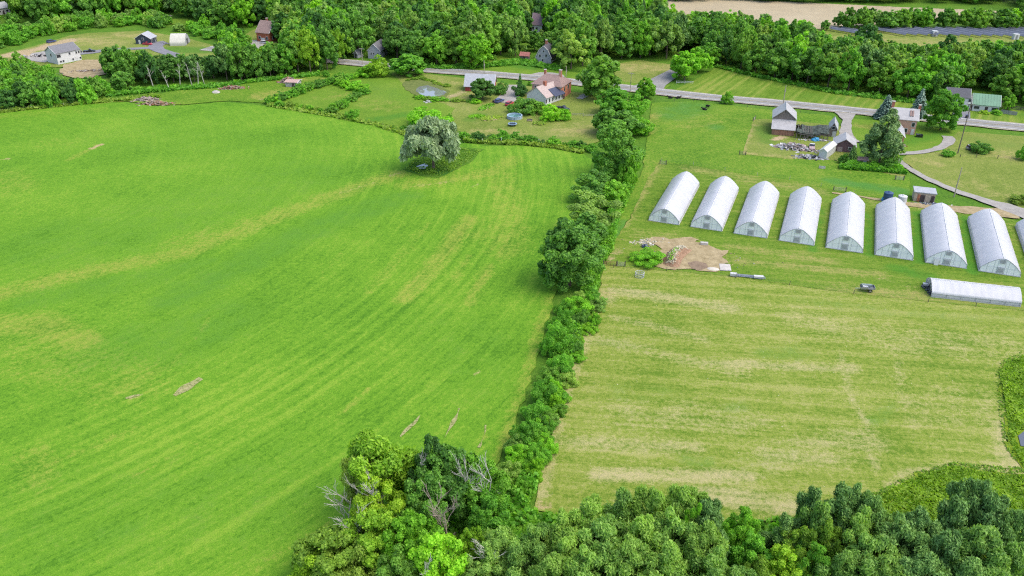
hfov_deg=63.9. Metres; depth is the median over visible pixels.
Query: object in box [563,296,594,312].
shrub
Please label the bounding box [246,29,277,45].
barn house yard
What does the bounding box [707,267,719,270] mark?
sand pile
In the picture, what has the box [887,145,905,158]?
broadleaf tree
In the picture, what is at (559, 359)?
shrub
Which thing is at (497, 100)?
parked car
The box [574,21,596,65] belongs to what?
broadleaf tree
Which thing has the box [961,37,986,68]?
broadleaf tree
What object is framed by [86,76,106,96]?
broadleaf tree
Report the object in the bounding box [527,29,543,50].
broadleaf tree
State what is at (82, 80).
shrub
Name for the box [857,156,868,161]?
shed
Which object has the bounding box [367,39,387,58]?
grey house
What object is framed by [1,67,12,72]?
shrub
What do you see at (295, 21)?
broadleaf tree
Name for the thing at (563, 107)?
pickup truck
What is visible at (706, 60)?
broadleaf tree
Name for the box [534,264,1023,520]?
mown field
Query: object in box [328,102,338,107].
shrub
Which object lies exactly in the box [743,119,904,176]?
barn yard
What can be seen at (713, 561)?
broadleaf tree
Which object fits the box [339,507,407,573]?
broadleaf tree
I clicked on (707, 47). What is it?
broadleaf tree
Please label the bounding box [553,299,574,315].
shrub
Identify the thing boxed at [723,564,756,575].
broadleaf tree
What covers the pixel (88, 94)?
shrub
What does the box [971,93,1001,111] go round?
green roof house
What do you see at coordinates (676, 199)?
greenhouse
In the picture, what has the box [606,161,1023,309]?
greenhouse yard
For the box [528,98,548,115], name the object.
shrub
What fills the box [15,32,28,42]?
shrub
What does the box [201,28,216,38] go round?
shrub
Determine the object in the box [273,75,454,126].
paddock
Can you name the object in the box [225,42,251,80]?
broadleaf tree
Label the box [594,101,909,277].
pasture
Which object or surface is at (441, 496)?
dead tree
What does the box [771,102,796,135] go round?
old barn
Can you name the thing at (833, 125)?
gable shed
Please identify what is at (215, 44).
broadleaf tree
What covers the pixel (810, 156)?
scrap heap
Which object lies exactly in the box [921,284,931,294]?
pots
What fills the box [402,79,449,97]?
pond bank
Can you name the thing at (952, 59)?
broadleaf tree
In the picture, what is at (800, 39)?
broadleaf tree
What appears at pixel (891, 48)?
broadleaf tree
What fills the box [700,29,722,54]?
broadleaf tree
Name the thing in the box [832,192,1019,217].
greenhouse track
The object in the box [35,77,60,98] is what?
broadleaf tree
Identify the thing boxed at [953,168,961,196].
utility pole
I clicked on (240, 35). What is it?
broadleaf tree
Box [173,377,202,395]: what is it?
bare strip
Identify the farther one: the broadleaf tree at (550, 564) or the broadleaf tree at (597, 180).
the broadleaf tree at (597, 180)
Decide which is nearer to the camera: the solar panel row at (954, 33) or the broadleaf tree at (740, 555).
the broadleaf tree at (740, 555)
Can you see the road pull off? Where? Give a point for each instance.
(540, 73)
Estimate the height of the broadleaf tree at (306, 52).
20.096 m
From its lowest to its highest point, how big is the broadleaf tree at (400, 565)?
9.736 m
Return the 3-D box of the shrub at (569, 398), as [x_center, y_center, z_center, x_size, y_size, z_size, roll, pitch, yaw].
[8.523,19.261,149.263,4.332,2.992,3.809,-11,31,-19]
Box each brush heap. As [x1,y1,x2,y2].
[130,96,158,101]
[136,100,175,105]
[218,85,248,89]
[276,76,293,83]
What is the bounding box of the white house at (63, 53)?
[44,42,81,64]
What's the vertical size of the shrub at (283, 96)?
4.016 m
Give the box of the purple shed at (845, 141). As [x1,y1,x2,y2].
[833,132,856,151]
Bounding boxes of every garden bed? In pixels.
[468,114,484,117]
[478,103,494,110]
[481,115,501,120]
[533,121,545,124]
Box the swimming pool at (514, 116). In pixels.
[507,113,521,119]
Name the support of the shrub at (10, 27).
on the ground at (944, 196)
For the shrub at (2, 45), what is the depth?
401.65 m
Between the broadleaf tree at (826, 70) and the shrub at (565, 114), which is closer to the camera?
the shrub at (565, 114)
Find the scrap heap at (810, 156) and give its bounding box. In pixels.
[791,154,836,160]
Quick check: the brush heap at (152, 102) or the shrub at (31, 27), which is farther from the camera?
the shrub at (31, 27)
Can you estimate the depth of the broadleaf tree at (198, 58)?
352.25 m
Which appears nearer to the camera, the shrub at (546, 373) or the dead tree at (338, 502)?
the dead tree at (338, 502)
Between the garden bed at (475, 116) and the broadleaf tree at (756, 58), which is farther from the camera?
the broadleaf tree at (756, 58)
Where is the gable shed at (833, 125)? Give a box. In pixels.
[828,117,838,136]
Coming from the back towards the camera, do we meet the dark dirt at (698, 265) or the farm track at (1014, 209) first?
the farm track at (1014, 209)
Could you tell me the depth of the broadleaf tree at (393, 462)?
117.50 m
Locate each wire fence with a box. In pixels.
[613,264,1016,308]
[661,158,868,193]
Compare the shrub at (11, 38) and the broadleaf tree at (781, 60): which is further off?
the shrub at (11, 38)
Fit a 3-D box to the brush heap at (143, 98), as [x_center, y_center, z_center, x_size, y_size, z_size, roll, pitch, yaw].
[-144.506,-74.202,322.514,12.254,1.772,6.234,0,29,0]
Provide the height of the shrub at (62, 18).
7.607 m
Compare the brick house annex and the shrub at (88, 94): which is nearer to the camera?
the brick house annex
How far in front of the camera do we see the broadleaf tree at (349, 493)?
119.21 m
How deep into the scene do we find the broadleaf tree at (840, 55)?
340.04 m
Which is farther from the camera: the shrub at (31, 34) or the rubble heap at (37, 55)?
the shrub at (31, 34)
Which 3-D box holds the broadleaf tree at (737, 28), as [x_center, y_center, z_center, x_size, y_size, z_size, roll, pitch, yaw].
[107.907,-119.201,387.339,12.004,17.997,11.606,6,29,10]
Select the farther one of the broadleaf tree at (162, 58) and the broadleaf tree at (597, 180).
the broadleaf tree at (162, 58)
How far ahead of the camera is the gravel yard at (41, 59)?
382.65 m
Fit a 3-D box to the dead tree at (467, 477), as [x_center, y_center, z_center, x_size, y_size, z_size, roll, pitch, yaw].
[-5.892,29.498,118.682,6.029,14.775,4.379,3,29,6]
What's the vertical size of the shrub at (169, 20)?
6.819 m
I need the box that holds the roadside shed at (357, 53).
[353,48,363,57]
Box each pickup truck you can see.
[83,48,95,51]
[556,105,569,109]
[809,143,814,149]
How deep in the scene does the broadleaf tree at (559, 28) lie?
377.91 m
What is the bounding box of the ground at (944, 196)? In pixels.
[0,0,1023,573]
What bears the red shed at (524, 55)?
on the road verge
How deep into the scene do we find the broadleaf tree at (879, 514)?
110.60 m
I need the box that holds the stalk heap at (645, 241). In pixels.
[622,237,668,245]
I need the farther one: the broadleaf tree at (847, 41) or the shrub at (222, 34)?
the shrub at (222, 34)
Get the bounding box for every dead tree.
[322,481,357,518]
[328,503,369,533]
[345,459,383,503]
[414,447,427,482]
[420,553,431,575]
[422,481,451,531]
[429,492,457,546]
[452,455,490,483]
[470,454,499,493]
[471,539,503,558]
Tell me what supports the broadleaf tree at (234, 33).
on the ground at (944, 196)
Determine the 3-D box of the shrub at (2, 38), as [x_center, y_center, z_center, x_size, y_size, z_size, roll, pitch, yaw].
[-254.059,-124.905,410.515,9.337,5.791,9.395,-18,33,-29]
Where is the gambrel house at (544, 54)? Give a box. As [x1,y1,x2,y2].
[535,39,555,63]
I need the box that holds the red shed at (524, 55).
[519,52,530,58]
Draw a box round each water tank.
[883,191,893,200]
[898,194,907,202]
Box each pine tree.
[671,13,696,54]
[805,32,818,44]
[857,43,874,66]
[859,108,904,162]
[862,48,892,80]
[863,37,881,48]
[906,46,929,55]
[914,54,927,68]
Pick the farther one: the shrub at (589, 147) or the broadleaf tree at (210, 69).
the broadleaf tree at (210, 69)
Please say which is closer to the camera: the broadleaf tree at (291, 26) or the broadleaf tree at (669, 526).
the broadleaf tree at (669, 526)
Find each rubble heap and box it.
[20,53,45,57]
[62,69,102,74]
[769,142,818,153]
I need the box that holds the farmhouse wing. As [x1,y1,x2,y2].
[526,81,564,104]
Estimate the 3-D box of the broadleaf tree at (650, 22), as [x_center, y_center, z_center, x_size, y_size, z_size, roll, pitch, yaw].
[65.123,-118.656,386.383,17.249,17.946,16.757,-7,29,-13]
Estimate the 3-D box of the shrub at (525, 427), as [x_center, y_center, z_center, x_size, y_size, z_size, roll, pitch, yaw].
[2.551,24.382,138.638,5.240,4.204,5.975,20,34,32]
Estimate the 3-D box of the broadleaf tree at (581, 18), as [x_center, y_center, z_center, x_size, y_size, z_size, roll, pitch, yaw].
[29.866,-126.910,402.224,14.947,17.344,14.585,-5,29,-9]
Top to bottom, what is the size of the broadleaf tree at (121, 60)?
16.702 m
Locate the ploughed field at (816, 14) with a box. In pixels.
[667,0,995,28]
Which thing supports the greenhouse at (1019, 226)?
on the greenhouse yard at (817, 264)
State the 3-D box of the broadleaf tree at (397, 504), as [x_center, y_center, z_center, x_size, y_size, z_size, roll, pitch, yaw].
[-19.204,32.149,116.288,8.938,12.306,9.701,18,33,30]
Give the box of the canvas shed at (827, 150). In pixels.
[819,141,836,158]
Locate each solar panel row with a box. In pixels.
[830,26,855,33]
[878,27,906,34]
[883,27,917,34]
[894,27,928,36]
[903,27,939,35]
[914,27,950,34]
[924,27,960,37]
[935,27,971,37]
[945,27,982,36]
[956,27,992,35]
[966,27,1003,37]
[977,27,1012,35]
[987,27,1023,36]
[997,27,1023,33]
[1008,27,1023,31]
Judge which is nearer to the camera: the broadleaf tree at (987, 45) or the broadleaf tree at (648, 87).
the broadleaf tree at (648, 87)
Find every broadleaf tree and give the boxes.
[0,55,11,66]
[0,88,17,107]
[6,60,29,71]
[9,77,25,106]
[10,63,28,75]
[12,70,23,76]
[17,81,37,106]
[24,63,40,72]
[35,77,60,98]
[37,74,53,97]
[51,76,66,98]
[60,83,80,102]
[65,78,76,87]
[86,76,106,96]
[98,47,118,76]
[101,47,113,66]
[107,44,135,83]
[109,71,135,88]
[113,66,128,77]
[119,47,137,70]
[131,49,155,78]
[134,50,160,83]
[156,54,171,78]
[158,54,183,81]
[176,53,190,78]
[182,56,204,81]
[194,54,204,70]
[201,55,220,77]
[210,42,235,79]
[212,37,225,53]
[214,31,242,71]
[217,31,236,43]
[225,22,247,43]
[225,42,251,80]
[234,45,247,77]
[244,42,265,77]
[255,41,286,75]
[258,41,283,73]
[273,43,297,73]
[279,19,299,42]
[283,30,307,71]
[287,29,305,66]
[289,523,374,575]
[292,25,320,71]
[293,19,301,27]
[299,6,326,30]
[304,24,325,68]
[312,24,338,69]
[320,10,355,58]
[325,6,350,22]
[329,28,350,62]
[333,544,379,575]
[339,455,378,507]
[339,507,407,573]
[346,427,419,503]
[348,10,375,51]
[348,473,405,552]
[355,27,376,49]
[362,54,389,76]
[373,6,401,40]
[375,542,420,575]
[377,508,444,575]
[382,20,410,51]
[382,25,407,58]
[388,53,426,77]
[396,30,428,58]
[396,471,449,528]
[401,7,419,30]
[404,532,469,575]
[406,106,454,124]
[407,434,444,478]
[409,442,488,522]
[412,20,429,46]
[415,9,436,28]
[421,29,449,64]
[425,20,452,55]
[436,12,458,28]
[441,26,468,62]
[456,9,478,25]
[456,33,493,69]
[457,10,485,61]
[458,525,485,567]
[459,548,505,575]
[463,21,477,34]
[463,454,510,526]
[464,488,513,531]
[469,78,496,99]
[471,5,492,48]
[475,12,501,59]
[476,525,521,575]
[492,15,509,48]
[492,17,510,54]
[496,541,538,575]
[502,15,529,55]
[505,23,529,49]
[520,521,554,575]
[524,551,578,575]
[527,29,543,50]
[537,217,606,291]
[540,507,580,557]
[541,31,551,41]
[546,19,574,52]
[546,525,594,575]
[550,31,577,59]
[551,29,590,68]
[555,13,581,37]
[565,10,584,24]
[566,189,622,227]
[566,543,618,575]
[568,169,609,204]
[569,493,606,543]
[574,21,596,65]
[574,212,608,250]
[575,54,621,96]
[577,513,631,575]
[584,5,596,24]
[590,18,613,55]
[591,106,621,129]
[591,120,645,179]
[592,15,613,52]
[594,88,630,111]
[602,179,629,206]
[602,485,635,536]
[608,13,616,22]
[608,24,633,58]
[608,532,659,575]
[612,13,635,45]
[612,109,646,130]
[625,483,680,524]
[626,513,662,571]
[631,20,653,57]
[633,17,661,55]
[637,77,655,97]
[639,539,691,575]
[647,505,697,559]
[652,19,684,58]
[657,12,673,51]
[667,483,710,543]
[670,50,700,79]
[675,502,701,546]
[680,519,729,575]
[684,544,726,575]
[690,46,714,71]
[691,496,730,556]
[698,42,721,62]
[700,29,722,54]
[702,14,728,38]
[716,30,739,64]
[720,22,738,58]
[721,505,760,550]
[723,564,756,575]
[730,29,754,68]
[730,530,776,573]
[731,16,753,38]
[737,23,757,63]
[742,40,773,72]
[743,554,773,575]
[752,34,773,62]
[755,23,775,37]
[757,33,770,41]
[759,511,798,549]
[762,42,790,76]
[766,543,813,575]
[768,18,788,33]
[769,31,786,47]
[769,525,813,564]
[770,24,790,38]
[771,28,791,37]
[774,37,796,55]
[780,44,803,79]
[784,31,809,72]
[791,46,824,82]
[791,485,822,543]
[792,21,815,38]
[793,24,809,39]
[794,541,832,575]
[798,501,841,555]
[801,47,821,78]
[806,518,844,560]
[808,36,830,48]
[811,548,864,575]
[814,53,846,86]
[816,30,828,36]
[819,42,841,57]
[820,52,846,79]
[821,481,862,533]
[823,34,833,43]
[831,45,856,60]
[833,36,854,52]
[833,506,874,564]
[834,45,867,89]
[842,36,863,59]
[844,531,899,575]
[849,23,883,46]
[853,489,892,535]
[856,40,878,48]
[857,35,863,41]
[859,552,905,575]
[866,56,898,90]
[873,512,932,556]
[879,43,890,48]
[881,43,906,60]
[885,51,911,89]
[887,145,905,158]
[892,505,941,549]
[893,56,933,97]
[894,42,908,53]
[900,551,946,575]
[903,43,911,51]
[907,42,931,66]
[908,528,974,575]
[917,55,941,92]
[923,88,968,129]
[924,44,934,53]
[926,65,963,99]
[928,44,950,70]
[929,494,970,555]
[930,53,965,86]
[935,477,995,519]
[938,34,959,48]
[940,44,953,56]
[942,523,1011,575]
[944,555,986,575]
[951,43,966,63]
[953,42,976,53]
[956,52,983,86]
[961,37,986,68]
[964,492,1015,560]
[974,39,994,79]
[978,53,1013,88]
[981,540,1023,575]
[984,508,1023,568]
[988,66,1023,102]
[990,40,1012,50]
[993,46,1023,65]
[1002,94,1017,109]
[1005,63,1023,97]
[1012,51,1023,63]
[1019,75,1023,100]
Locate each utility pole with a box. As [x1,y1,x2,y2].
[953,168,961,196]
[957,103,974,153]
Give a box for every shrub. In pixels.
[0,23,5,31]
[0,32,8,43]
[0,40,5,47]
[0,59,11,70]
[0,70,11,81]
[0,78,13,89]
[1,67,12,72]
[4,29,22,45]
[5,19,14,26]
[5,24,18,31]
[8,73,24,84]
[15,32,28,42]
[18,21,34,30]
[19,25,38,35]
[20,28,36,38]
[21,76,34,84]
[24,64,35,76]
[25,72,37,81]
[33,72,58,83]
[34,23,41,34]
[35,79,62,107]
[37,66,55,75]
[39,15,50,21]
[39,19,57,35]
[41,66,53,77]
[49,17,63,32]
[55,16,67,28]
[61,20,77,31]
[63,14,75,21]
[69,10,85,17]
[71,15,80,27]
[73,79,95,92]
[74,78,97,104]
[77,16,96,28]
[81,10,93,17]
[93,12,107,27]
[94,13,109,24]
[95,8,111,22]
[95,75,110,94]
[110,13,123,23]
[111,18,124,26]
[116,13,136,24]
[120,9,133,15]
[131,7,141,15]
[135,14,144,24]
[141,11,153,25]
[145,15,152,27]
[148,11,168,27]
[150,9,160,16]
[161,12,172,24]
[171,22,185,31]
[185,21,195,31]
[188,22,202,33]
[191,25,203,35]
[196,14,210,27]
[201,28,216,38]
[203,25,216,32]
[214,24,229,35]
[215,20,226,29]
[217,30,225,38]
[227,28,245,34]
[244,34,252,42]
[263,94,274,103]
[271,94,280,101]
[273,91,287,100]
[274,100,282,105]
[279,91,292,98]
[284,100,292,107]
[289,89,298,96]
[289,550,334,575]
[292,83,305,94]
[300,82,313,91]
[306,104,314,109]
[311,79,322,88]
[314,78,325,85]
[321,70,329,76]
[323,77,333,84]
[325,106,338,112]
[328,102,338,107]
[333,74,342,81]
[333,79,342,85]
[333,101,343,108]
[334,72,346,80]
[339,99,350,107]
[340,79,351,87]
[344,109,359,120]
[345,80,361,90]
[346,94,357,101]
[349,91,358,98]
[355,66,372,77]
[355,83,369,91]
[358,87,371,94]
[415,95,423,99]
[429,96,439,101]
[460,132,470,138]
[469,98,481,103]
[471,130,482,137]
[473,133,487,140]
[495,81,508,94]
[495,460,520,485]
[497,129,510,139]
[503,433,522,456]
[504,444,532,468]
[506,96,535,114]
[508,421,542,446]
[510,131,520,138]
[511,82,527,96]
[514,478,534,497]
[516,469,535,487]
[518,445,547,470]
[519,135,531,140]
[520,400,549,424]
[524,457,543,482]
[526,426,555,445]
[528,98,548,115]
[528,135,539,141]
[529,413,550,425]
[530,379,568,404]
[530,442,552,465]
[534,432,558,453]
[536,366,562,383]
[537,414,550,425]
[538,320,575,357]
[540,103,561,121]
[541,406,559,424]
[542,419,557,434]
[545,308,574,335]
[545,353,574,373]
[547,389,564,412]
[548,412,560,426]
[549,379,561,388]
[549,388,571,402]
[552,139,561,144]
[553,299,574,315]
[553,403,568,417]
[555,108,571,120]
[555,365,574,382]
[560,372,579,388]
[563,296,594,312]
[565,325,579,338]
[565,334,583,353]
[568,139,578,147]
[569,290,587,302]
[569,350,587,363]
[570,329,583,343]
[571,309,591,325]
[576,140,586,146]
[580,322,598,335]
[582,287,602,303]
[585,143,597,152]
[585,291,594,301]
[588,311,601,326]
[590,297,607,312]
[614,155,640,182]
[620,94,650,116]
[627,115,655,135]
[628,246,665,267]
[629,90,643,100]
[720,91,733,104]
[838,153,849,163]
[882,153,902,167]
[941,149,955,156]
[969,141,994,154]
[978,110,989,114]
[990,109,1002,115]
[1009,194,1023,204]
[1015,146,1023,159]
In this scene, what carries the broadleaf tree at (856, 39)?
on the ground at (944, 196)
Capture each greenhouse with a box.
[648,171,699,224]
[690,176,738,231]
[733,181,778,237]
[779,186,821,245]
[825,192,864,252]
[874,197,913,260]
[920,203,966,268]
[925,277,1021,306]
[967,208,1020,276]
[1015,219,1023,250]
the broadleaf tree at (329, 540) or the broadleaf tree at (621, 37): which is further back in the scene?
the broadleaf tree at (621, 37)
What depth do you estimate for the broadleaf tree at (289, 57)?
352.43 m
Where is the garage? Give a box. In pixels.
[134,31,156,43]
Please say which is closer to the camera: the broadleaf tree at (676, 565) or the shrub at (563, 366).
the broadleaf tree at (676, 565)
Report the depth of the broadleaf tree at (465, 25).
369.39 m
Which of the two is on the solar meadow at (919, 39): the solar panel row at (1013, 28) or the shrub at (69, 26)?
the solar panel row at (1013, 28)
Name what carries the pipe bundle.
on the greenhouse yard at (817, 264)
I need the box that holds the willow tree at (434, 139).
[398,114,460,168]
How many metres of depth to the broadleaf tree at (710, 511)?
108.95 m
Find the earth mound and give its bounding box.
[663,245,691,267]
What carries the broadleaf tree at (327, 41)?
on the ground at (944, 196)
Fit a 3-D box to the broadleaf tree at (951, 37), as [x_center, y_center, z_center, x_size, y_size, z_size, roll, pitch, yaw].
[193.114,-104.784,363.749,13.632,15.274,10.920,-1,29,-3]
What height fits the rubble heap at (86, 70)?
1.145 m
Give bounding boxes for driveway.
[80,47,148,54]
[148,41,183,56]
[250,40,264,48]
[493,85,518,102]
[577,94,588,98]
[835,112,858,141]
[953,111,969,118]
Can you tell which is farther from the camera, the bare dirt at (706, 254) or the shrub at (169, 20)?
the shrub at (169, 20)
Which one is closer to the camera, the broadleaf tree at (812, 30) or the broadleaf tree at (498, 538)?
the broadleaf tree at (498, 538)
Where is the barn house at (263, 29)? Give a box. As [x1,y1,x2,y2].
[255,18,276,41]
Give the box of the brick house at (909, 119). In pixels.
[888,100,921,134]
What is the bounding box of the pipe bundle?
[730,272,765,278]
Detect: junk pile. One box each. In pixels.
[795,138,830,141]
[914,202,951,205]
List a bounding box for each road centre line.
[211,48,1016,126]
[356,62,1019,126]
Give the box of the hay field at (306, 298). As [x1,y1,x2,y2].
[0,102,591,575]
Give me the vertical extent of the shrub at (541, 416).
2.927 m
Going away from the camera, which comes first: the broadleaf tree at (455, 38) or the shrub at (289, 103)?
the shrub at (289, 103)
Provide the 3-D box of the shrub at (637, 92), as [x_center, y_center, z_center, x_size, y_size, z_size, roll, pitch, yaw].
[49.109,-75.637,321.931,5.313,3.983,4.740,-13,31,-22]
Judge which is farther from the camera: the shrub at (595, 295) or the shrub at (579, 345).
the shrub at (595, 295)
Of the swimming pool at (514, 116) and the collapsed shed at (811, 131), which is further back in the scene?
the swimming pool at (514, 116)
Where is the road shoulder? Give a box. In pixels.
[204,50,1023,130]
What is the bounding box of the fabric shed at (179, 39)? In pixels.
[169,33,189,45]
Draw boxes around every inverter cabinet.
[930,30,938,36]
[1011,33,1019,39]
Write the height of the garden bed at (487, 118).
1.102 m
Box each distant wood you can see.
[0,0,1016,45]
[4,0,1023,63]
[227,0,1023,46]
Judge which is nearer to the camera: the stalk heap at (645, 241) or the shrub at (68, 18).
the stalk heap at (645, 241)
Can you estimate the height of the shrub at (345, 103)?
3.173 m
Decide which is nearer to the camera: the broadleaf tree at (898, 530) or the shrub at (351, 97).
the broadleaf tree at (898, 530)
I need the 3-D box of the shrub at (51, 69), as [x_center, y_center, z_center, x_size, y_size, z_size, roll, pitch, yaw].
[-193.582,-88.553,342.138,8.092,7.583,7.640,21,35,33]
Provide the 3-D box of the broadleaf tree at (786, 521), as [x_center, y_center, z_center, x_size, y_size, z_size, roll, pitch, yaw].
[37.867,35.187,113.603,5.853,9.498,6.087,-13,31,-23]
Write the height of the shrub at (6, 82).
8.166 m
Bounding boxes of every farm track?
[899,136,955,154]
[899,160,1023,217]
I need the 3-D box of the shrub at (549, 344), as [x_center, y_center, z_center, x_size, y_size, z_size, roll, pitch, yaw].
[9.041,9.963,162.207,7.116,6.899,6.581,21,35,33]
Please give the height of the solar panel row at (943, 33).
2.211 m
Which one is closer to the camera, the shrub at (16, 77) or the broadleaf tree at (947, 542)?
the broadleaf tree at (947, 542)
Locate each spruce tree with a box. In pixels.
[872,95,892,118]
[910,88,926,118]
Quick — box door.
[919,195,925,201]
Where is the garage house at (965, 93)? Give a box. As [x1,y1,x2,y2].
[945,87,971,109]
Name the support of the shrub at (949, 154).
on the meadow at (990, 175)
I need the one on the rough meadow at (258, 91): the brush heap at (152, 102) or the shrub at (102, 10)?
the brush heap at (152, 102)
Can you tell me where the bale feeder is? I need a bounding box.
[635,270,644,277]
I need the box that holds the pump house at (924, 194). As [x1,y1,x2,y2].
[912,186,936,202]
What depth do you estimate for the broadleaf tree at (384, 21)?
391.20 m
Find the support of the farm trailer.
on the greenhouse yard at (817, 264)
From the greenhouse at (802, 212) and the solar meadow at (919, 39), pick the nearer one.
the greenhouse at (802, 212)
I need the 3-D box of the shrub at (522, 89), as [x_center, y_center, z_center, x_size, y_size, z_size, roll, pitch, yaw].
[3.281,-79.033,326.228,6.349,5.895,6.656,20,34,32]
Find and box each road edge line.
[202,49,1022,129]
[210,46,1023,124]
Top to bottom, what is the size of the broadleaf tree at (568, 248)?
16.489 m
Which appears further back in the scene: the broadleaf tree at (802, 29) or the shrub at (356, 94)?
the broadleaf tree at (802, 29)
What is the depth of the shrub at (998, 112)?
305.13 m
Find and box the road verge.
[388,55,670,88]
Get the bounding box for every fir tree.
[517,74,521,86]
[844,145,857,162]
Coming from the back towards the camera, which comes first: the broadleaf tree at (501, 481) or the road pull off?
the road pull off
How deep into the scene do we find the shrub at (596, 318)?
172.09 m
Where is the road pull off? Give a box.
[533,72,563,76]
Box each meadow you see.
[86,72,355,104]
[614,60,670,82]
[817,27,1023,48]
[903,131,1023,207]
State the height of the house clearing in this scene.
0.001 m
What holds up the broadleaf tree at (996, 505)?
on the ground at (944, 196)
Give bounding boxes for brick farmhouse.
[531,69,572,98]
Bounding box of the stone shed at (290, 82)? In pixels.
[284,79,301,86]
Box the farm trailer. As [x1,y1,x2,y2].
[860,283,875,292]
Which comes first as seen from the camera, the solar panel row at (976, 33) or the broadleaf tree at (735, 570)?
the broadleaf tree at (735, 570)
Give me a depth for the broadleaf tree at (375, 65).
351.37 m
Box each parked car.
[494,98,503,103]
[505,101,513,105]
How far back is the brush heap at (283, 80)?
345.27 m
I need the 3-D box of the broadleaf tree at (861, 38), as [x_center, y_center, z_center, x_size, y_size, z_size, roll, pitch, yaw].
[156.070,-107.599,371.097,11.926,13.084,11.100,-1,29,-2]
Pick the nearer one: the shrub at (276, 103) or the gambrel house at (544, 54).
the shrub at (276, 103)
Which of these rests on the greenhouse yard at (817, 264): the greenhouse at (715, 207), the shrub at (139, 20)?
the greenhouse at (715, 207)
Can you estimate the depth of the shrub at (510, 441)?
136.03 m
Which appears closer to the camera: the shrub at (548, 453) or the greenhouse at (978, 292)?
the shrub at (548, 453)
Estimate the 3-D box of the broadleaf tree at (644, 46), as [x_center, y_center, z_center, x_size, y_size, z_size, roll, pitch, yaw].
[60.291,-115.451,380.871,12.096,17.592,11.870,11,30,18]
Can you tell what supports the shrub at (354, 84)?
on the paddock
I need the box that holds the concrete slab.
[719,264,730,270]
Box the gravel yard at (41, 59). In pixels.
[28,51,46,61]
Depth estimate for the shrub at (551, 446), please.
135.68 m
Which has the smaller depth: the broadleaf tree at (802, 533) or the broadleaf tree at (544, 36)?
the broadleaf tree at (802, 533)
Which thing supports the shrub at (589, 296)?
on the ground at (944, 196)
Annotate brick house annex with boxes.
[898,125,905,141]
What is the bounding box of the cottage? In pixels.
[532,13,544,32]
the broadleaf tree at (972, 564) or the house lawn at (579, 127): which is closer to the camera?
the broadleaf tree at (972, 564)
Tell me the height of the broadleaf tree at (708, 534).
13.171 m
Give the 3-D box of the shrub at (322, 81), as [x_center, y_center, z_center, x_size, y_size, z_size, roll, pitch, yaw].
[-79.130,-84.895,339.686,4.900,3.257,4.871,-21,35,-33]
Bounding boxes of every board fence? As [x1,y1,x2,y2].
[999,104,1023,109]
[1001,110,1017,114]
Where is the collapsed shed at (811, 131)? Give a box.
[795,124,828,139]
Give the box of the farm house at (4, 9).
[0,1,9,14]
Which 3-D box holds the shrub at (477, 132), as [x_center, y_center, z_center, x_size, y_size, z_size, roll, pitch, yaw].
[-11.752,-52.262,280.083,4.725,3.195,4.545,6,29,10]
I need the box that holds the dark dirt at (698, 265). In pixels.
[688,261,707,269]
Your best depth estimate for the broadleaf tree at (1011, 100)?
308.29 m
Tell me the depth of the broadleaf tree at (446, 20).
393.19 m
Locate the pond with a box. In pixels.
[416,85,445,96]
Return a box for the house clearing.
[0,31,214,66]
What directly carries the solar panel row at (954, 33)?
on the solar meadow at (919, 39)
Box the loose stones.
[623,242,783,267]
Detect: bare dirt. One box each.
[59,59,106,77]
[640,237,727,271]
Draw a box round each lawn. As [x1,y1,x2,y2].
[170,18,188,23]
[392,73,628,144]
[675,67,1023,122]
[851,119,959,151]
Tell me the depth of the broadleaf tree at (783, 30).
369.94 m
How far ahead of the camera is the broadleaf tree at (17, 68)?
334.22 m
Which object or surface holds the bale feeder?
on the mown field at (762, 400)
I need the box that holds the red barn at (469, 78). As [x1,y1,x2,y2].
[463,73,497,90]
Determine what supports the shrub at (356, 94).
on the paddock
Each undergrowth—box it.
[0,93,584,153]
[105,57,934,174]
[406,148,479,175]
[440,485,1023,575]
[508,179,637,507]
[873,355,1023,520]
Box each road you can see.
[200,46,1023,129]
[634,70,679,88]
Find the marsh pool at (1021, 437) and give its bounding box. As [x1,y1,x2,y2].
[1018,432,1023,445]
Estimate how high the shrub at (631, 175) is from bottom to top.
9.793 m
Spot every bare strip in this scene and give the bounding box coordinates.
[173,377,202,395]
[400,415,419,436]
[446,408,459,433]
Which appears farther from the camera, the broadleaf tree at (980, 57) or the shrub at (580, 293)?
the broadleaf tree at (980, 57)
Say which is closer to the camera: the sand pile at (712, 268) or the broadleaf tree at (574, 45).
the sand pile at (712, 268)
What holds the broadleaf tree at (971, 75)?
on the ground at (944, 196)
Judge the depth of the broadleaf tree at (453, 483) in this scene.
117.89 m
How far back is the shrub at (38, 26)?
428.82 m

